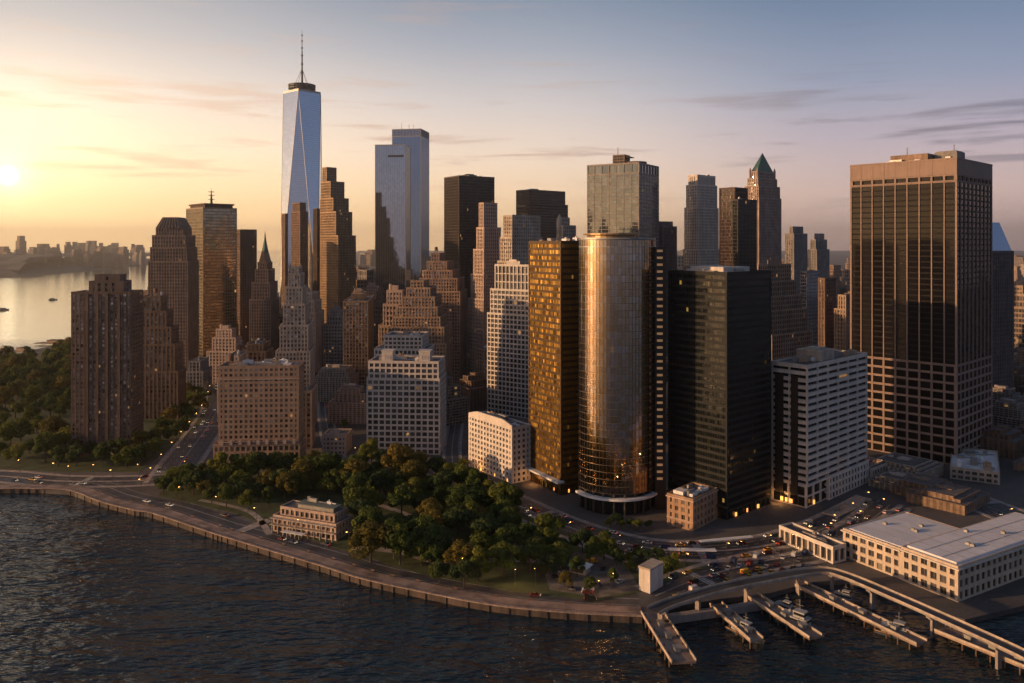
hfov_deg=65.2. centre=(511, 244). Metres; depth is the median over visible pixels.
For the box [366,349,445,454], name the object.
white twin penthouse block
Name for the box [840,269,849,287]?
distant tower
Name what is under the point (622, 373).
curved glass tower
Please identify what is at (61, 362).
park tree
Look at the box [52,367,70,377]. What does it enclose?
park tree
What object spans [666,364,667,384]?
city building
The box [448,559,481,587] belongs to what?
park tree
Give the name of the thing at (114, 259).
distant tower
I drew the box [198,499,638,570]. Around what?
path
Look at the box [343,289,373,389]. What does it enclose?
square office block
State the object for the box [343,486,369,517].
park tree
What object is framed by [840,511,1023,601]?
white ferry hall
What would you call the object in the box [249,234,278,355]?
gothic tower
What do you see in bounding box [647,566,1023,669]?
elevated walkway
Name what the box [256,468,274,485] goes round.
park tree
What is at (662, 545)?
delivery van
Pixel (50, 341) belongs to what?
river jetty
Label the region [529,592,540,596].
moving car
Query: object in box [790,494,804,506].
window
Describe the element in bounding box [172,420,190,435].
park tree
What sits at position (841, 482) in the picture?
arcade annex
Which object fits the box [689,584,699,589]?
delivery van
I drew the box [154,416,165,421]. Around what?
park tree
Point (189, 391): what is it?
park tree
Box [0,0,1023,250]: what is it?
sky
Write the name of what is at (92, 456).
park tree
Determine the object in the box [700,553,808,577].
kerb island
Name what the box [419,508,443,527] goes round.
park tree
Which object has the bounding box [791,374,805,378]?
window
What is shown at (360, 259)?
distant tower
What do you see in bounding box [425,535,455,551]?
park tree
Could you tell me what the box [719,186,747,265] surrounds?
brown dark glass tower
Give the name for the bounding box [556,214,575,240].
turreted stone block
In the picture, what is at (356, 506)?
park tree
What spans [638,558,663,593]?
stone vent building
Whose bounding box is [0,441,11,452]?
park tree
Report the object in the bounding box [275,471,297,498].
park tree
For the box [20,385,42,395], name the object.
park tree
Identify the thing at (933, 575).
window
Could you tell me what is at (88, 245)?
distant tower
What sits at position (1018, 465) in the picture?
building
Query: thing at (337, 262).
notched brown tower
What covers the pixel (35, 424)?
park tree
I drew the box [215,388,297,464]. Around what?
window
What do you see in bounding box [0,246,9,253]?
distant tower
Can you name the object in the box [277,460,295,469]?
park tree
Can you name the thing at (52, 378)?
park tree
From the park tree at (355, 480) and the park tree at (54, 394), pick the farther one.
the park tree at (54, 394)
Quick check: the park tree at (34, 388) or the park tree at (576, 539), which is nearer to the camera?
the park tree at (576, 539)
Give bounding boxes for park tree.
[0,345,13,356]
[0,363,10,375]
[0,373,15,384]
[0,378,6,385]
[0,386,14,408]
[0,405,9,412]
[0,411,11,422]
[0,419,25,443]
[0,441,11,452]
[0,442,27,461]
[4,355,26,366]
[5,351,20,357]
[5,366,22,380]
[9,402,24,418]
[10,380,28,400]
[12,418,34,440]
[17,370,30,380]
[19,390,41,406]
[20,352,34,358]
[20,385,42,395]
[22,346,35,354]
[22,364,38,372]
[23,406,38,419]
[23,440,35,453]
[26,369,48,384]
[26,401,43,413]
[30,415,44,421]
[30,419,40,431]
[31,378,52,390]
[32,431,61,462]
[38,415,68,432]
[39,363,49,367]
[39,375,56,390]
[39,391,58,402]
[41,350,52,357]
[42,397,56,417]
[45,350,61,364]
[45,364,61,375]
[48,445,68,466]
[50,402,70,419]
[51,339,62,350]
[51,425,70,445]
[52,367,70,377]
[52,374,70,389]
[57,358,70,366]
[57,387,66,394]
[58,396,70,406]
[59,341,70,350]
[60,442,80,462]
[63,337,70,342]
[63,387,70,408]
[65,444,84,465]
[67,438,83,445]
[83,440,96,452]
[88,452,105,461]
[92,441,111,467]
[108,437,129,453]
[110,447,132,467]
[123,442,136,448]
[124,428,147,444]
[132,443,147,465]
[143,434,156,441]
[144,441,162,456]
[146,437,163,453]
[147,428,160,437]
[152,418,171,429]
[153,476,171,493]
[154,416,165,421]
[154,427,163,438]
[160,407,179,420]
[160,465,179,481]
[162,428,173,438]
[165,404,181,419]
[167,479,183,496]
[169,424,182,435]
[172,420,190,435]
[174,463,200,479]
[179,463,197,491]
[180,401,192,415]
[180,416,189,422]
[180,469,205,494]
[181,407,198,419]
[186,382,195,392]
[186,389,194,400]
[186,392,197,403]
[190,393,208,407]
[196,386,203,393]
[196,479,214,493]
[197,463,207,470]
[201,390,211,397]
[203,452,227,483]
[203,487,219,502]
[204,469,222,486]
[210,461,242,484]
[216,483,234,491]
[217,485,233,507]
[226,454,248,473]
[229,469,252,483]
[231,482,254,499]
[238,489,252,509]
[242,451,255,476]
[242,456,264,485]
[247,451,272,476]
[253,482,266,498]
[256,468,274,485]
[261,486,275,507]
[264,450,288,470]
[268,468,294,494]
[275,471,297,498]
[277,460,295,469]
[281,452,297,460]
[291,458,317,480]
[292,470,306,492]
[293,455,304,463]
[297,474,312,495]
[305,450,322,460]
[305,455,314,481]
[313,451,339,470]
[313,470,331,482]
[315,455,340,472]
[316,477,337,496]
[323,468,340,491]
[332,453,341,459]
[336,472,351,486]
[339,457,368,485]
[340,454,360,467]
[342,419,348,426]
[342,471,367,494]
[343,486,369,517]
[347,498,377,515]
[347,519,392,562]
[351,505,383,526]
[353,527,372,548]
[356,438,379,462]
[358,450,368,462]
[361,464,377,480]
[362,486,386,504]
[367,469,395,494]
[371,458,382,469]
[372,449,391,467]
[380,442,412,473]
[380,516,400,523]
[382,522,407,558]
[382,522,416,564]
[383,518,400,552]
[386,511,406,524]
[387,478,406,493]
[387,484,414,512]
[394,471,407,480]
[399,446,418,465]
[400,459,426,482]
[402,477,422,509]
[403,539,432,565]
[406,513,418,520]
[407,514,437,538]
[411,493,429,506]
[411,524,456,553]
[412,451,429,465]
[412,497,443,513]
[416,472,428,481]
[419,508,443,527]
[420,544,446,564]
[425,455,446,473]
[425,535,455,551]
[427,471,454,488]
[428,560,449,583]
[430,483,450,504]
[430,485,445,501]
[437,468,452,482]
[438,462,450,471]
[441,505,456,530]
[442,505,473,541]
[443,539,475,565]
[444,483,467,499]
[445,484,470,502]
[445,497,461,507]
[447,462,461,483]
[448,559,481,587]
[450,463,473,483]
[457,457,469,463]
[461,486,492,506]
[461,494,476,509]
[464,468,481,487]
[464,501,479,514]
[466,511,494,525]
[468,530,499,556]
[469,517,499,535]
[469,544,494,580]
[480,472,487,482]
[480,479,495,492]
[483,495,494,506]
[486,503,501,518]
[488,480,518,508]
[488,541,520,575]
[489,527,512,543]
[492,516,507,534]
[492,523,526,549]
[499,506,521,525]
[503,505,521,517]
[506,484,524,505]
[515,543,547,572]
[517,521,534,539]
[521,535,545,547]
[532,512,566,537]
[539,536,554,544]
[540,550,558,573]
[546,530,559,544]
[546,541,572,569]
[556,538,572,550]
[558,571,573,588]
[569,528,596,553]
[569,555,584,576]
[583,576,595,588]
[584,541,596,562]
[590,529,618,559]
[604,517,612,528]
[608,568,618,585]
[609,547,624,565]
[610,513,623,524]
[617,520,625,528]
[622,560,636,569]
[624,551,633,559]
[626,518,633,527]
[632,519,643,530]
[633,548,655,560]
[644,520,652,526]
[651,547,664,559]
[659,557,681,574]
[666,552,679,564]
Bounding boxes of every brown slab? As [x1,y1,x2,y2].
[659,221,676,340]
[818,277,835,347]
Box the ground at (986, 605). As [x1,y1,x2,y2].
[0,251,1023,623]
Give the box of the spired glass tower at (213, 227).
[186,189,236,356]
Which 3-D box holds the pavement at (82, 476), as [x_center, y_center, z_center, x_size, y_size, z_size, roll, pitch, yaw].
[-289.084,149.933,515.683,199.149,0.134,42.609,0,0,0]
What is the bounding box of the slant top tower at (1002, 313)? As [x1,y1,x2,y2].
[992,222,1013,387]
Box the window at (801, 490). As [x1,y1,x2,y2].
[790,484,804,495]
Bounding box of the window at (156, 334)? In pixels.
[143,328,175,417]
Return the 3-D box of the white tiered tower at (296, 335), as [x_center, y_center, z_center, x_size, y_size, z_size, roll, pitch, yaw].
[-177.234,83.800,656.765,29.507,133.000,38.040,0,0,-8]
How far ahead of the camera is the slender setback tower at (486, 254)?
861.59 m
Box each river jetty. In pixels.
[14,347,30,351]
[34,339,64,343]
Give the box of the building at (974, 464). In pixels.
[950,447,999,484]
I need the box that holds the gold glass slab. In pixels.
[525,236,578,494]
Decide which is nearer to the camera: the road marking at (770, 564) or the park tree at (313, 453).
the road marking at (770, 564)
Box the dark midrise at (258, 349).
[245,338,273,360]
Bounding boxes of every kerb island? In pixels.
[1,475,152,481]
[487,490,776,550]
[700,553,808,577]
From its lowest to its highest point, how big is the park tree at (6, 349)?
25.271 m
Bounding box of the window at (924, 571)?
[922,568,926,575]
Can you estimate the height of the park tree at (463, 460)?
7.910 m
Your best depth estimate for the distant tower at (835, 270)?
2120.02 m
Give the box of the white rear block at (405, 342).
[374,330,433,356]
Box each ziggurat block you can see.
[388,279,452,376]
[419,247,466,383]
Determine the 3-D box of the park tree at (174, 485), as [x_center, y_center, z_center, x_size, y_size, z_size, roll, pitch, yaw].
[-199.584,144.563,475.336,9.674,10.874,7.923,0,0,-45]
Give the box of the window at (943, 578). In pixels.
[941,575,945,582]
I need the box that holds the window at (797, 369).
[791,367,805,371]
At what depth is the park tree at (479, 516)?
404.94 m
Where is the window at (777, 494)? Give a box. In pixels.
[774,490,787,501]
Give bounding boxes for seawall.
[0,488,641,622]
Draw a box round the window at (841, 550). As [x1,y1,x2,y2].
[840,548,842,558]
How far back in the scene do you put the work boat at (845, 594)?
340.82 m
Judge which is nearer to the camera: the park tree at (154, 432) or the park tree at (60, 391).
the park tree at (154, 432)
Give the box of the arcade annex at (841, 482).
[825,459,868,499]
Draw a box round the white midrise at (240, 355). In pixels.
[217,344,251,421]
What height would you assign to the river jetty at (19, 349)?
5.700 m
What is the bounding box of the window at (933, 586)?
[931,583,936,590]
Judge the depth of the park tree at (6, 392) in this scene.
707.12 m
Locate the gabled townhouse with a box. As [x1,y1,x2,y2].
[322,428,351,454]
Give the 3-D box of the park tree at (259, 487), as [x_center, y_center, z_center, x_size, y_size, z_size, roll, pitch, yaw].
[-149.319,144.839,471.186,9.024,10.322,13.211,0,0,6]
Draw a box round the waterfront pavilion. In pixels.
[269,496,351,541]
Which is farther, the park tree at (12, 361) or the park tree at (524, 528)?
the park tree at (12, 361)
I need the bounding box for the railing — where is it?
[5,486,627,612]
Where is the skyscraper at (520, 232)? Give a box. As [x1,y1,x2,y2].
[497,214,542,264]
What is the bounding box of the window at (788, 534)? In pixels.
[787,532,789,542]
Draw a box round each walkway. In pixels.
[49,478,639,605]
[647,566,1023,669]
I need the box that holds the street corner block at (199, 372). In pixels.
[186,355,211,393]
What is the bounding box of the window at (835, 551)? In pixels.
[834,550,836,560]
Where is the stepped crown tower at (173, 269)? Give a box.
[148,217,198,370]
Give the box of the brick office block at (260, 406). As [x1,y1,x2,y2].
[213,354,305,464]
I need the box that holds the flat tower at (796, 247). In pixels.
[785,226,807,293]
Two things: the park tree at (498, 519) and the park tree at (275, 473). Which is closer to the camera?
the park tree at (498, 519)
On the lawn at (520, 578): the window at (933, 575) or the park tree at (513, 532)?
the park tree at (513, 532)
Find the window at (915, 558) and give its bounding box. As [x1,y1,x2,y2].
[912,555,917,561]
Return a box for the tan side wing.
[474,345,486,376]
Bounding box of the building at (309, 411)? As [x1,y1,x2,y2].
[304,385,314,448]
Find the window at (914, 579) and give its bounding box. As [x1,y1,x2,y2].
[912,575,917,583]
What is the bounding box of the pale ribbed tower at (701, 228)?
[683,174,718,266]
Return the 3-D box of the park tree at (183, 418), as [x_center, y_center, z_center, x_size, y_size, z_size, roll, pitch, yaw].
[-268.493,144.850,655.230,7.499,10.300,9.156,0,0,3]
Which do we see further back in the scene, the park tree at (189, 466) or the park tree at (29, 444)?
the park tree at (29, 444)
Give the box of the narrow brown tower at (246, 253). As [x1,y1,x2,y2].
[237,229,256,343]
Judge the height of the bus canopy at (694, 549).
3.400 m
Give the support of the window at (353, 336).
in the square office block at (358, 329)
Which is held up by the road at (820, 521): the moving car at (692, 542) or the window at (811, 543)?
the moving car at (692, 542)
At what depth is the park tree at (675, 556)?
371.96 m
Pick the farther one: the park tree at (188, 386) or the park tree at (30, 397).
the park tree at (188, 386)
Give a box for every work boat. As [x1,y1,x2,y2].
[725,616,763,643]
[773,604,825,636]
[775,597,793,610]
[833,587,862,604]
[874,616,908,640]
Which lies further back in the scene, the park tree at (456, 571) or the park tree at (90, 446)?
the park tree at (90, 446)
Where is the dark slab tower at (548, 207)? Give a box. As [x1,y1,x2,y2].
[516,189,567,240]
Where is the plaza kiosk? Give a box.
[567,562,592,575]
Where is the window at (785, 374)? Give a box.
[773,372,787,375]
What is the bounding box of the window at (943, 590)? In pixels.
[941,586,945,594]
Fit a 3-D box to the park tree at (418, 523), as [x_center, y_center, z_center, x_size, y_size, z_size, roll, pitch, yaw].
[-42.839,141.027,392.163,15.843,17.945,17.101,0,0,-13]
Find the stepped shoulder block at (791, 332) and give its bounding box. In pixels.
[757,258,812,360]
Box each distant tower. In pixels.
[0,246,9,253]
[14,250,20,254]
[16,236,25,253]
[37,247,46,263]
[47,250,55,261]
[53,251,61,263]
[54,251,59,265]
[64,242,71,259]
[72,242,77,248]
[73,249,79,265]
[78,243,85,248]
[79,249,82,263]
[84,251,88,267]
[85,241,90,261]
[90,241,97,261]
[92,251,102,267]
[96,247,106,263]
[104,253,111,267]
[107,251,116,267]
[110,243,118,250]
[118,247,128,267]
[130,247,132,262]
[132,252,139,264]
[133,245,144,254]
[139,251,145,265]
[141,252,144,268]
[356,279,373,290]
[358,255,363,264]
[358,269,374,282]
[365,254,374,266]
[366,249,374,255]
[677,255,682,269]
[829,265,841,280]
[829,276,840,296]
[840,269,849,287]
[846,258,849,268]
[1014,257,1023,268]
[1014,266,1020,280]
[1020,264,1023,276]
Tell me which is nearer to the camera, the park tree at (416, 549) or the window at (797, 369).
the park tree at (416, 549)
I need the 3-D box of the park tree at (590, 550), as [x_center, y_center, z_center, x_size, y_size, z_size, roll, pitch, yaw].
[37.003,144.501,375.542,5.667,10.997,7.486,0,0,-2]
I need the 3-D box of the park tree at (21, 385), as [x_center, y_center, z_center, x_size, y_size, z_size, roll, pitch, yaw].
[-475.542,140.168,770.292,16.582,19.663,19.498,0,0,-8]
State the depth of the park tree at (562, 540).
385.51 m
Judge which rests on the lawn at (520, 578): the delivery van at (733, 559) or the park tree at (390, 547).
the park tree at (390, 547)
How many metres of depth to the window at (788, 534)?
401.35 m
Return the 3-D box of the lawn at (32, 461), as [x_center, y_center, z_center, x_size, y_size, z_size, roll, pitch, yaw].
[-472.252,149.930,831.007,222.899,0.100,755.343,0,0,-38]
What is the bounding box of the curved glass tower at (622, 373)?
[575,233,665,515]
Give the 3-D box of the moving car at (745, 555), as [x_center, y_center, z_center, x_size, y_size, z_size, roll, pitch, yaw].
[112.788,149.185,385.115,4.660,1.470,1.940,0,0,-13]
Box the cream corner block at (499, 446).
[468,411,530,483]
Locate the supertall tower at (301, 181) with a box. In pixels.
[280,34,321,313]
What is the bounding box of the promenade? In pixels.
[0,484,640,614]
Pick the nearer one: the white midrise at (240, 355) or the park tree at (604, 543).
the park tree at (604, 543)
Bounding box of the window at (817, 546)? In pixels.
[816,544,819,555]
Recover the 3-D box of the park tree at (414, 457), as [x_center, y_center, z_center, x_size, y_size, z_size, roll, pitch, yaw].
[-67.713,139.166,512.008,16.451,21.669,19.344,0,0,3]
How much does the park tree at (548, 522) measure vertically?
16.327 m
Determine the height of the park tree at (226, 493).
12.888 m
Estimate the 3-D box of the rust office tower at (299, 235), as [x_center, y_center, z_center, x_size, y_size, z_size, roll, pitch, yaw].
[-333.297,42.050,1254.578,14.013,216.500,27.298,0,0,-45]
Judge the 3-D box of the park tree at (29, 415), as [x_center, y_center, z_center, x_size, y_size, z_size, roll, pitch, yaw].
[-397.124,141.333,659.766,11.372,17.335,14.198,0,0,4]
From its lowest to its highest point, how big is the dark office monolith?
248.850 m
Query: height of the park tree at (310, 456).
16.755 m
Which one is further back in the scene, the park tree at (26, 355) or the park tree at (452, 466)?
the park tree at (26, 355)
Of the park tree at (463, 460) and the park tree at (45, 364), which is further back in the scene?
the park tree at (45, 364)
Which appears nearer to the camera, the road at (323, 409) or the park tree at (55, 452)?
the park tree at (55, 452)
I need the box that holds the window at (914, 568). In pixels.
[912,564,917,572]
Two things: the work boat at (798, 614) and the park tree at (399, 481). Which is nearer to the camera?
the work boat at (798, 614)
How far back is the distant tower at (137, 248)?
6297.15 m
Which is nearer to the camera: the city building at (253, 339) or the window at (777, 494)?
the window at (777, 494)
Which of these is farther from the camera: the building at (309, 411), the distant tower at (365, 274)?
the distant tower at (365, 274)
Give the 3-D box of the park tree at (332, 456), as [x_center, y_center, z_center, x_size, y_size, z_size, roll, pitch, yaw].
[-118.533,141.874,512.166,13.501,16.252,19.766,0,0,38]
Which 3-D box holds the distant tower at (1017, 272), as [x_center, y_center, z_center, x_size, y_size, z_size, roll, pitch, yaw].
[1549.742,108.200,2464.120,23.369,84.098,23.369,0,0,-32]
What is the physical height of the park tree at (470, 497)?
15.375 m
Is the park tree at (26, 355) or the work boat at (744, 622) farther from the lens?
the park tree at (26, 355)
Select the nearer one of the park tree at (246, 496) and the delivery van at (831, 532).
the delivery van at (831, 532)
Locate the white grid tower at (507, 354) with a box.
[487,259,528,418]
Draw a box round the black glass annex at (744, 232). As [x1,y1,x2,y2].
[732,197,756,269]
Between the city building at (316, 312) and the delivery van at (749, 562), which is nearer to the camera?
the delivery van at (749, 562)
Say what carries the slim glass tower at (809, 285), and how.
on the ground at (986, 605)
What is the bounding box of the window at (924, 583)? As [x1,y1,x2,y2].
[922,579,926,586]
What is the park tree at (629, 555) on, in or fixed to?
on the lawn at (520, 578)
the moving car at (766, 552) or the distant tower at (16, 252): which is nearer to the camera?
the moving car at (766, 552)
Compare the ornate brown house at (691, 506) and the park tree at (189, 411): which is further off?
the park tree at (189, 411)
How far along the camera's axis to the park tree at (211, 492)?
462.57 m
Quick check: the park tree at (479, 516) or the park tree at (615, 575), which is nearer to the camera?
the park tree at (615, 575)
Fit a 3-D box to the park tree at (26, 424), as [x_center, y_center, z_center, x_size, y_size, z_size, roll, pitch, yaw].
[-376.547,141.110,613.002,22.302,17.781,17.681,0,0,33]
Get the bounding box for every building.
[206,324,243,383]
[242,338,274,356]
[279,300,284,324]
[304,385,314,448]
[307,287,323,372]
[315,364,358,401]
[323,305,342,366]
[328,383,365,423]
[366,282,378,299]
[374,287,385,347]
[378,284,403,345]
[446,375,467,425]
[459,372,486,411]
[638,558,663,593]
[666,339,667,356]
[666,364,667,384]
[666,382,667,435]
[779,522,845,563]
[840,286,849,293]
[869,452,943,477]
[869,470,911,490]
[890,473,952,496]
[906,482,989,515]
[950,447,999,484]
[980,424,1023,459]
[992,384,1020,404]
[992,398,1023,427]
[1003,395,1022,398]
[1012,424,1023,433]
[1013,457,1023,471]
[1014,279,1023,347]
[1014,348,1023,364]
[1014,359,1023,391]
[1016,393,1023,401]
[1017,384,1023,395]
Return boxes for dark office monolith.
[444,174,494,309]
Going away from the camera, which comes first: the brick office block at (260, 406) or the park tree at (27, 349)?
the brick office block at (260, 406)
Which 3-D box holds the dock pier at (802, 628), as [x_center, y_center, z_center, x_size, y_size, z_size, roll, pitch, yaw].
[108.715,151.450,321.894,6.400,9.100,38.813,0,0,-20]
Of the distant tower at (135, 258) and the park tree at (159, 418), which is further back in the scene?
the distant tower at (135, 258)
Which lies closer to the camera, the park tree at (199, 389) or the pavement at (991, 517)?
the pavement at (991, 517)
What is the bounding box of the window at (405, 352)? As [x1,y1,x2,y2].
[375,351,418,355]
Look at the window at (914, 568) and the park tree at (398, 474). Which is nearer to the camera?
the window at (914, 568)
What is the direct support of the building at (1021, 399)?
on the ground at (986, 605)
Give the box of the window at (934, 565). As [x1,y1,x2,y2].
[931,562,936,568]
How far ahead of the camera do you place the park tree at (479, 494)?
440.29 m
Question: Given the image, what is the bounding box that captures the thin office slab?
[281,213,287,306]
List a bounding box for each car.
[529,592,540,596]
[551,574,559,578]
[565,586,576,590]
[582,589,592,593]
[615,579,624,583]
[682,569,691,574]
[687,540,696,543]
[709,572,718,577]
[711,566,720,571]
[741,553,751,556]
[762,550,771,554]
[772,536,781,541]
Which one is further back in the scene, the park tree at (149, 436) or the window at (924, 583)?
the park tree at (149, 436)
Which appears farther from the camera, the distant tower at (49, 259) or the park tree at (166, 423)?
the distant tower at (49, 259)
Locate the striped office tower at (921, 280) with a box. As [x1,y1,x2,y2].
[850,145,992,464]
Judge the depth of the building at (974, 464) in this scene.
514.18 m
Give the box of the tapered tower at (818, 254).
[808,233,829,276]
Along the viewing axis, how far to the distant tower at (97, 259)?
5199.23 m
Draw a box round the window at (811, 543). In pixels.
[810,542,812,552]
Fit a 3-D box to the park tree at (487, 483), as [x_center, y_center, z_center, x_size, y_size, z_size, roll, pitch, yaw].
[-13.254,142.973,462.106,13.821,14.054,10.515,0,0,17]
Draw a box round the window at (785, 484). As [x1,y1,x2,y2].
[774,480,787,491]
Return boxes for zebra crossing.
[75,425,998,584]
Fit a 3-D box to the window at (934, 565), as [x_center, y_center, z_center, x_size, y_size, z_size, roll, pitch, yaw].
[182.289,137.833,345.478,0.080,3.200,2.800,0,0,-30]
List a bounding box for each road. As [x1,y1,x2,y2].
[0,471,153,485]
[148,384,217,482]
[319,402,344,461]
[353,451,898,559]
[445,423,461,471]
[650,502,904,598]
[869,458,1023,516]
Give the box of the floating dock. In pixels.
[667,601,761,623]
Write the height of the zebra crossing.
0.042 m
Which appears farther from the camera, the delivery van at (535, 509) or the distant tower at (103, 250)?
the distant tower at (103, 250)
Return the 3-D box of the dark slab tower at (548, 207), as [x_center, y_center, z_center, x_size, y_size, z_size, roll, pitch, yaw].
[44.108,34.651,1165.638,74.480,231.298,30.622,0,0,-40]
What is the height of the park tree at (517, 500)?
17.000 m
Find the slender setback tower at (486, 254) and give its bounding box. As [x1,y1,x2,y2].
[466,202,500,374]
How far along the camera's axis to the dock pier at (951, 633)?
298.54 m
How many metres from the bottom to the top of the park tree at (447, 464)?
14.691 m
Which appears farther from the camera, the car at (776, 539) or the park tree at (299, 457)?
the park tree at (299, 457)
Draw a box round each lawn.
[0,353,211,471]
[158,463,704,600]
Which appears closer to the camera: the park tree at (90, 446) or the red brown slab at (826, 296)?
the park tree at (90, 446)
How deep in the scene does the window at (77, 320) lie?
569.39 m
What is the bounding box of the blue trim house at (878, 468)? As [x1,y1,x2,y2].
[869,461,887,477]
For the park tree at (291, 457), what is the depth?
522.91 m
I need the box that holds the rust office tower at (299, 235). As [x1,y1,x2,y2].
[291,202,307,284]
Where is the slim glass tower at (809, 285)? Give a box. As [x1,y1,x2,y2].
[800,270,821,345]
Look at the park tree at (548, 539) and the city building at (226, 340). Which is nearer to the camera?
the park tree at (548, 539)
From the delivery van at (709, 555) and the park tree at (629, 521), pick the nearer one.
the delivery van at (709, 555)
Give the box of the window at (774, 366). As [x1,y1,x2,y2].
[773,365,787,368]
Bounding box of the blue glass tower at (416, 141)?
[392,121,428,278]
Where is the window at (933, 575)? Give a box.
[931,571,936,579]
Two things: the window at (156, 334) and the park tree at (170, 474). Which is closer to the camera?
the park tree at (170, 474)
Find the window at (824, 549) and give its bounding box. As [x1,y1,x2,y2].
[823,547,825,557]
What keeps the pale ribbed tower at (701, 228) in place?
on the ground at (986, 605)
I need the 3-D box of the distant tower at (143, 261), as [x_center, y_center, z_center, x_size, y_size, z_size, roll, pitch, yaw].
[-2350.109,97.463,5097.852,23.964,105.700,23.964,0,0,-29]
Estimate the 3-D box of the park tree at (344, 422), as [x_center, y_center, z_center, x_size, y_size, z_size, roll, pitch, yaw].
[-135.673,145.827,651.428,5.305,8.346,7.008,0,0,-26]
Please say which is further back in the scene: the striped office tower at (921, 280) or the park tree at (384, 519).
the striped office tower at (921, 280)
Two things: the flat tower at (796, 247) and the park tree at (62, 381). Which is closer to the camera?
the park tree at (62, 381)
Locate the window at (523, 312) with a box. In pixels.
[488,311,527,417]
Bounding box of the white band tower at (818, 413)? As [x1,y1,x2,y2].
[771,346,867,507]
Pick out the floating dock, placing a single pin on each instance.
(707, 613)
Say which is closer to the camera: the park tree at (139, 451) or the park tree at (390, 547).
the park tree at (390, 547)
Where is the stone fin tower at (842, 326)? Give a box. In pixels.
[834,294,849,349]
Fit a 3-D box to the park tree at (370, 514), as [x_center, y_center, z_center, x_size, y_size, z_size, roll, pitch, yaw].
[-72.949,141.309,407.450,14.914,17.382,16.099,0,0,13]
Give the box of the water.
[0,251,1023,682]
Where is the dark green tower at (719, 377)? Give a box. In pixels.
[666,265,771,519]
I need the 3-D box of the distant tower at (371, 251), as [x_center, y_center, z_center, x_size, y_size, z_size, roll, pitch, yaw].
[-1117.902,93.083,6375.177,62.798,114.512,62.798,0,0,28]
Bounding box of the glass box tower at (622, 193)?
[587,148,658,246]
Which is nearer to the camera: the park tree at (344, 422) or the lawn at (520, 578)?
the lawn at (520, 578)
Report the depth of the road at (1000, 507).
453.60 m
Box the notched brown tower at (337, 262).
[320,167,355,323]
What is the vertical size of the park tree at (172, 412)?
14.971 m
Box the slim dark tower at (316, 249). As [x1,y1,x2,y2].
[313,208,319,297]
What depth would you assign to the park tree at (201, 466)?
502.96 m
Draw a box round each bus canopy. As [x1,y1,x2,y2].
[668,547,716,555]
[699,535,752,547]
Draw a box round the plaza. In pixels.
[545,552,638,597]
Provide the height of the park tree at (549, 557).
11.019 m
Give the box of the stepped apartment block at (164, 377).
[143,287,185,418]
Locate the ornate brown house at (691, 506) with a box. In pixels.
[666,482,718,530]
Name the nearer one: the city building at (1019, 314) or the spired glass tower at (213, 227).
the city building at (1019, 314)
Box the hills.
[0,252,149,277]
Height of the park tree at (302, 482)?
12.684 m
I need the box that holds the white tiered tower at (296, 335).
[275,266,316,424]
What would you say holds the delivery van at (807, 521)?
on the road at (820, 521)
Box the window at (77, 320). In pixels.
[73,304,139,455]
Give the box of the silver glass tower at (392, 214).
[375,144,410,298]
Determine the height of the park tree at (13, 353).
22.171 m
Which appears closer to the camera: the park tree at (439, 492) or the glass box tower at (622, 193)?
the park tree at (439, 492)
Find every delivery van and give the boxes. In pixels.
[531,507,539,512]
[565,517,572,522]
[584,594,596,600]
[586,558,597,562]
[660,543,670,548]
[669,572,678,578]
[689,577,699,583]
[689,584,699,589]
[705,553,716,558]
[730,556,736,562]
[740,568,750,573]
[746,559,753,565]
[753,552,758,558]
[791,550,796,556]
[802,548,807,554]
[804,519,811,524]
[828,529,835,535]
[847,519,854,523]
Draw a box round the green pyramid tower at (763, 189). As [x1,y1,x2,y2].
[744,153,781,263]
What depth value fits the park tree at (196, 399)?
714.24 m
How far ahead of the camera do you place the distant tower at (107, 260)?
5158.29 m
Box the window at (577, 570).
[571,569,582,573]
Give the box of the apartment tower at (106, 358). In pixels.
[71,274,143,455]
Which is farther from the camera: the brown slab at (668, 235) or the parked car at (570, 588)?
the brown slab at (668, 235)
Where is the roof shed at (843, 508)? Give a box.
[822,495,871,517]
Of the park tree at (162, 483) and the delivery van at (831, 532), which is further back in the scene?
the park tree at (162, 483)
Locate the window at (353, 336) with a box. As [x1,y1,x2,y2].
[344,336,366,389]
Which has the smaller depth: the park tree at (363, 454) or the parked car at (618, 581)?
the parked car at (618, 581)
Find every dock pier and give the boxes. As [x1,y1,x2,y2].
[641,610,696,666]
[710,601,763,648]
[748,592,822,642]
[795,581,927,649]
[934,625,1023,674]
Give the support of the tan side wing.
on the ground at (986, 605)
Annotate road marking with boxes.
[59,478,634,604]
[150,398,217,480]
[369,459,879,556]
[655,502,905,595]
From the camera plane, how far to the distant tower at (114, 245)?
6836.20 m
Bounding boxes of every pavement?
[0,470,165,487]
[142,391,217,483]
[317,402,346,459]
[357,450,904,561]
[442,423,463,460]
[634,501,911,587]
[867,456,1023,518]
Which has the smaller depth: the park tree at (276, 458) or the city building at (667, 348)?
the park tree at (276, 458)
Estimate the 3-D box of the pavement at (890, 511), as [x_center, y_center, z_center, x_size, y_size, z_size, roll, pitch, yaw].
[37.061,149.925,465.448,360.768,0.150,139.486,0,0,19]

